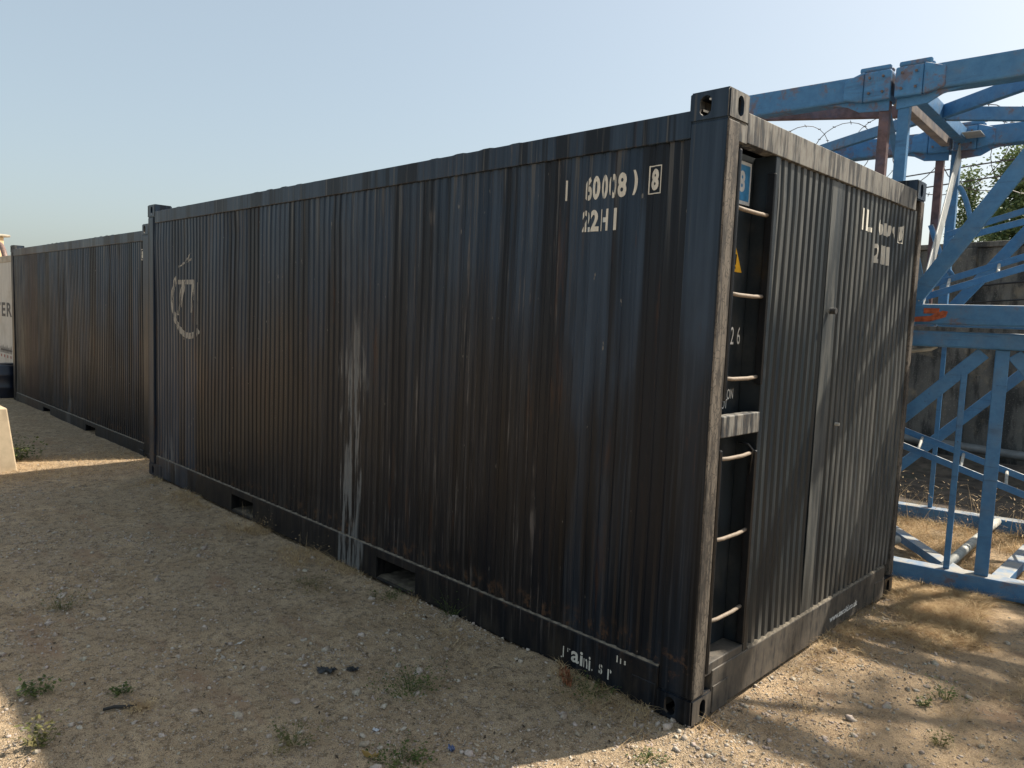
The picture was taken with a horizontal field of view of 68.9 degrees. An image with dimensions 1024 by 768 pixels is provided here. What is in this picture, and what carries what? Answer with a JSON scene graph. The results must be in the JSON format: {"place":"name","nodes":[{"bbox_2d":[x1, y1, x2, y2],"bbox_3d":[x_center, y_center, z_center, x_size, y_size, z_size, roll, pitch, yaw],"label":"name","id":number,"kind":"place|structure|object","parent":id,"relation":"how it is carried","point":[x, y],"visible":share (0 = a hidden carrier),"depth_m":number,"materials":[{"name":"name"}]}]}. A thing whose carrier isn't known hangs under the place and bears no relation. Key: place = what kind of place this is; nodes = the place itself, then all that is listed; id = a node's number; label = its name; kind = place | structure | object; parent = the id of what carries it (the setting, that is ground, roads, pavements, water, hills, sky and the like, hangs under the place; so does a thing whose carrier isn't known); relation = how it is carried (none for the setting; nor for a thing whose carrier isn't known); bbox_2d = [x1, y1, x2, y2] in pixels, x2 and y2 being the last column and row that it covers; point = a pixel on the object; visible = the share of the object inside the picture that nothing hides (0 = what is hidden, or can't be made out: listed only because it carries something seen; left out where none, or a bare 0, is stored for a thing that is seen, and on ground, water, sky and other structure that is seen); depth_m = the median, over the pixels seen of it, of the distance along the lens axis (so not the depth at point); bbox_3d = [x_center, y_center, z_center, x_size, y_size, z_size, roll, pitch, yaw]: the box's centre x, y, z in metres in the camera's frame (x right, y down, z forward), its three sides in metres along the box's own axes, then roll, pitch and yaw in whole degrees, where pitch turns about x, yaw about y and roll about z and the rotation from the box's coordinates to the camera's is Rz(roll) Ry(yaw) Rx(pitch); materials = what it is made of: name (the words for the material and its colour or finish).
{"place":"outdoors","nodes":[
{"label":"outdoors","id":0,"kind":"place"},
{"bbox_2d":[0,398,1023,767],"bbox_3d":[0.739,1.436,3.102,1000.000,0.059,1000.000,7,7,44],"label":"ground","id":1,"kind":"structure","parent":0,"point":[248,626],"depth_m":3.53,"materials":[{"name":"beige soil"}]},
{"bbox_2d":[0,242,7,255],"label":"bent pipe","id":2,"kind":"object","parent":1,"relation":"on","point":[3,250],"visible":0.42,"depth_m":16.23,"materials":[{"name":"brown paint"}]},
{"bbox_2d":[0,234,9,256],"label":"building","id":3,"kind":"structure","parent":1,"relation":"on","point":[2,236],"depth_m":29.30,"materials":[{"name":"yellow paint"}]},
{"bbox_2d":[0,255,12,362],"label":"shipping container","id":4,"kind":"object","parent":1,"relation":"on","point":[6,346],"visible":0.06,"depth_m":13.35,"materials":[{"name":"grey paint"}]},
{"bbox_2d":[0,363,13,397],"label":"drum","id":5,"kind":"object","parent":1,"relation":"on","point":[6,382],"visible":0.53,"depth_m":12.47,"materials":[{"name":"blue plastic"}]},
{"bbox_2d":[0,406,16,472],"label":"masonry block","id":6,"kind":"object","parent":1,"relation":"on","point":[7,458],"depth_m":7.24,"materials":[{"name":"beige paint"}]},
{"bbox_2d":[13,432,47,460],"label":"weed","id":7,"kind":"object","parent":1,"relation":"on","point":[22,454],"visible":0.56,"depth_m":7.75,"materials":[{"name":"green plant"}]},
{"bbox_2d":[15,671,61,699],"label":"weed","id":8,"kind":"object","parent":1,"relation":"on","point":[34,694],"visible":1,"depth_m":3.18,"materials":[{"name":"green plant"}]},
{"bbox_2d":[4,709,78,750],"bbox_3d":[-1.762,1.298,2.803,0.215,0.132,0.349,7,7,44],"label":"weed","id":9,"kind":"object","parent":1,"relation":"on","point":[33,743],"visible":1,"depth_m":2.81,"materials":[{"name":"green plant"}]},
{"bbox_2d":[38,587,90,611],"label":"weed","id":10,"kind":"object","parent":1,"relation":"on","point":[59,606],"visible":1,"depth_m":4.08,"materials":[{"name":"green plant"}]},
{"bbox_2d":[10,224,148,457],"bbox_3d":[-5.195,-0.733,11.002,6.067,2.591,2.445,7,7,44],"label":"shipping container","id":11,"kind":"object","parent":1,"relation":"on","point":[80,321],"visible":0.49,"depth_m":9.54,"materials":[{"name":"black metal"}]},
{"bbox_2d":[103,704,136,710],"bbox_3d":[-1.619,1.333,3.083,0.127,0.018,0.019,1,5,-16],"label":"stick","id":12,"kind":"object","parent":1,"relation":"on","point":[116,707],"visible":0.97,"depth_m":3.08,"materials":[{"name":"wood"}]},
{"bbox_2d":[107,679,136,697],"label":"weed","id":13,"kind":"object","parent":1,"relation":"on","point":[117,691],"visible":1,"depth_m":3.21,"materials":[{"name":"green plant"}]},
{"bbox_2d":[122,693,158,717],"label":"weed","id":14,"kind":"object","parent":1,"relation":"on","point":[138,707],"visible":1,"depth_m":3.10,"materials":[{"name":"plant"}]},
{"bbox_2d":[205,504,270,533],"bbox_3d":[-2.046,1.014,5.590,0.670,0.183,0.621,7,7,44],"label":"weed","id":15,"kind":"object","parent":1,"relation":"on","point":[231,522],"visible":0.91,"depth_m":5.58,"materials":[{"name":"plant"}]},
{"bbox_2d":[264,710,333,753],"bbox_3d":[-0.838,1.344,2.890,0.275,0.097,0.270,0,5,-19],"label":"weed","id":16,"kind":"object","parent":1,"relation":"on","point":[287,738],"visible":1,"depth_m":2.89,"materials":[{"name":"green plant"}]},
{"bbox_2d":[271,532,330,569],"bbox_3d":[-1.352,1.090,4.916,0.484,0.206,0.578,5,6,24],"label":"weed","id":17,"kind":"object","parent":1,"relation":"on","point":[295,561],"visible":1,"depth_m":4.90,"materials":[{"name":"plant"}]},
{"bbox_2d":[267,566,344,595],"bbox_3d":[-1.219,1.206,4.529,0.518,0.057,0.491,7,7,44],"label":"weed","id":18,"kind":"object","parent":1,"relation":"on","point":[306,584],"visible":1,"depth_m":4.56,"materials":[{"name":"green plant"}]},
{"bbox_2d":[317,666,337,672],"bbox_3d":[-0.866,1.327,3.474,0.105,0.022,0.049,3,5,4],"label":"rag","id":19,"kind":"object","parent":1,"relation":"on","point":[321,669],"visible":1,"depth_m":3.46,"materials":[{"name":"grey fabric"}]},
{"bbox_2d":[346,666,358,671],"bbox_3d":[-0.747,1.332,3.496,0.061,0.016,0.038,3,5,4],"label":"rag","id":20,"kind":"object","parent":1,"relation":"on","point":[351,668],"visible":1,"depth_m":3.50,"materials":[{"name":"black fabric"}]},
{"bbox_2d":[361,749,378,757],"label":"dry leaf","id":21,"kind":"object","parent":1,"relation":"on","point":[366,753],"visible":0.99,"depth_m":2.81,"materials":[{"name":"plant"}]},
{"bbox_2d":[370,583,411,602],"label":"weed","id":22,"kind":"object","parent":1,"relation":"on","point":[389,594],"visible":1,"depth_m":4.39,"materials":[{"name":"green plant"}]},
{"bbox_2d":[365,729,440,767],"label":"weed","id":23,"kind":"object","parent":1,"relation":"on","point":[414,757],"visible":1,"depth_m":2.81,"materials":[{"name":"green plant"}]},
{"bbox_2d":[351,653,457,705],"bbox_3d":[-0.473,1.322,3.358,0.381,0.094,0.412,7,7,44],"label":"weed","id":24,"kind":"object","parent":1,"relation":"on","point":[419,680],"visible":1,"depth_m":3.35,"materials":[{"name":"green plant"}]},
{"bbox_2d":[430,587,463,616],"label":"weed","id":25,"kind":"object","parent":1,"relation":"on","point":[448,608],"visible":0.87,"depth_m":4.12,"materials":[{"name":"green plant"}]},
{"bbox_2d":[448,743,454,751],"bbox_3d":[-0.235,1.411,2.897,0.028,0.018,0.041,0,6,-27],"label":"wrapper","id":26,"kind":"object","parent":1,"relation":"on","point":[452,748],"visible":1,"depth_m":2.89,"materials":[{"name":"blue plastic"}]},
{"bbox_2d":[0,442,1015,767],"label":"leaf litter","id":27,"kind":"object","parent":1,"relation":"on","point":[430,670],"visible":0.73,"depth_m":3.33,"materials":[{"name":"brown plant"}]},
{"bbox_2d":[0,405,1023,767],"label":"dry grass","id":28,"kind":"structure","parent":1,"relation":"on","point":[942,599],"depth_m":4.42,"materials":[{"name":"plant"}]},
{"bbox_2d":[148,86,926,727],"bbox_3d":[-0.495,-0.177,5.956,6.089,2.591,2.445,7,7,44],"label":"shipping container","id":29,"kind":"object","parent":1,"relation":"on","point":[620,408],"visible":1,"depth_m":3.79,"materials":[{"name":"black metal"}]},
{"bbox_2d":[549,668,620,709],"bbox_3d":[0.322,1.361,3.335,0.342,0.056,0.384,7,7,44],"label":"weed","id":30,"kind":"object","parent":1,"relation":"on","point":[587,675],"visible":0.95,"depth_m":3.35,"materials":[{"name":"green plant"}]},
{"bbox_2d":[626,742,669,766],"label":"weed","id":31,"kind":"object","parent":1,"relation":"on","point":[650,755],"visible":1,"depth_m":2.88,"materials":[{"name":"green plant"}]},
{"bbox_2d":[775,675,829,713],"bbox_3d":[1.285,1.381,3.332,0.218,0.130,0.328,0,6,-23],"label":"weed","id":32,"kind":"object","parent":1,"relation":"on","point":[805,707],"visible":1,"depth_m":3.31,"materials":[{"name":"plant"}]},
{"bbox_2d":[912,695,932,706],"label":"weed","id":33,"kind":"object","parent":1,"relation":"on","point":[926,702],"visible":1,"depth_m":3.38,"materials":[{"name":"green plant"}]},
{"bbox_2d":[925,726,953,746],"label":"weed","id":34,"kind":"object","parent":1,"relation":"on","point":[935,740],"visible":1,"depth_m":3.07,"materials":[{"name":"green plant"}]},
{"bbox_2d":[925,671,977,702],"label":"weed","id":35,"kind":"object","parent":1,"relation":"on","point":[944,692],"visible":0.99,"depth_m":3.46,"materials":[{"name":"green plant"}]},
{"bbox_2d":[892,330,1023,603],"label":"crane mast section","id":36,"kind":"object","parent":1,"relation":"on","point":[940,569],"visible":0.56,"depth_m":4.89,"materials":[{"name":"blue paint"}]},
{"bbox_2d":[749,64,953,326],"bbox_3d":[2.617,-1.378,6.199,1.365,1.720,2.015,7,7,41],"label":"crane mast section","id":37,"kind":"object","parent":36,"relation":"on","point":[867,93],"visible":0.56,"depth_m":5.50,"materials":[{"name":"blue paint"}]},
{"bbox_2d":[892,49,1023,329],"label":"crane mast section","id":38,"kind":"object","parent":36,"relation":"on","point":[923,84],"visible":0.91,"depth_m":4.89,"materials":[{"name":"blue paint"}]},
{"bbox_2d":[926,254,1023,299],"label":"ladder","id":39,"kind":"object","parent":38,"relation":"attached to","point":[997,274],"visible":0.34,"depth_m":5.39,"materials":[{"name":"blue metal"}]},
{"bbox_2d":[947,208,1023,237],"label":"ladder","id":40,"kind":"object","parent":38,"relation":"attached to","point":[1003,226],"visible":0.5,"depth_m":5.65,"materials":[{"name":"blue metal"}]},
{"bbox_2d":[903,427,1023,497],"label":"ladder","id":41,"kind":"object","parent":36,"relation":"attached to","point":[1005,486],"visible":0.34,"depth_m":5.64,"materials":[{"name":"blue metal"}]},
{"bbox_2d":[899,449,1023,519],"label":"soil bank","id":42,"kind":"structure","parent":1,"relation":"on","point":[917,470],"depth_m":7.97,"materials":[{"name":"brown soil"}]},
{"bbox_2d":[904,434,1023,460],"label":"pipe","id":43,"kind":"object","parent":42,"relation":"on","point":[1004,453],"depth_m":8.95,"materials":[{"name":"metal"}]},
{"bbox_2d":[899,471,1023,553],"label":"dry stems","id":44,"kind":"object","parent":1,"relation":"on","point":[968,515],"visible":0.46,"depth_m":6.32,"materials":[{"name":"plant"}]},
{"bbox_2d":[904,240,1023,464],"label":"boundary wall","id":45,"kind":"structure","parent":1,"relation":"on","point":[924,371],"depth_m":9.16,"materials":[{"name":"concrete"}]},
{"bbox_2d":[789,104,1023,195],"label":"razor wire","id":46,"kind":"object","parent":45,"relation":"on","point":[980,179],"visible":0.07,"depth_m":9.39,"materials":[{"name":"grey metal"}]},
{"bbox_2d":[948,299,1023,303],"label":"cable","id":47,"kind":"object","parent":45,"relation":"attached to","point":[993,301],"visible":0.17,"depth_m":8.89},
{"bbox_2d":[982,281,1023,286],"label":"cable","id":48,"kind":"object","parent":45,"relation":"attached to","point":[1003,283],"visible":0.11,"depth_m":8.81,"materials":[{"name":"black rubber"}]},
{"bbox_2d":[943,157,994,241],"bbox_3d":[7.809,-1.469,13.056,0.993,4.927,0.980,2,5,-8],"label":"tree","id":49,"kind":"object","parent":1,"relation":"on","point":[960,222],"visible":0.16,"depth_m":12.88,"materials":[{"name":"green plant"}]},
{"bbox_2d":[974,193,1000,241],"bbox_3d":[8.820,-1.310,14.086,1.088,4.503,1.067,7,7,44],"label":"tree","id":50,"kind":"object","parent":1,"relation":"on","point":[984,227],"visible":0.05,"depth_m":13.93,"materials":[{"name":"green plant"}]},
{"bbox_2d":[974,145,1023,241],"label":"tree","id":51,"kind":"object","parent":1,"relation":"on","point":[1016,202],"visible":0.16,"depth_m":12.42,"materials":[{"name":"green plant"}]},
{"bbox_2d":[0,0,1023,255],"label":"sky","id":52,"kind":"structure","parent":0,"point":[111,110],"materials":[{"name":"blue"}]},
{"bbox_2d":[559,665,572,686],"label":"leaf litter","id":53,"kind":"object","parent":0,"point":[567,680],"visible":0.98,"depth_m":3.47,"materials":[{"name":"brown plant"}]}
]}

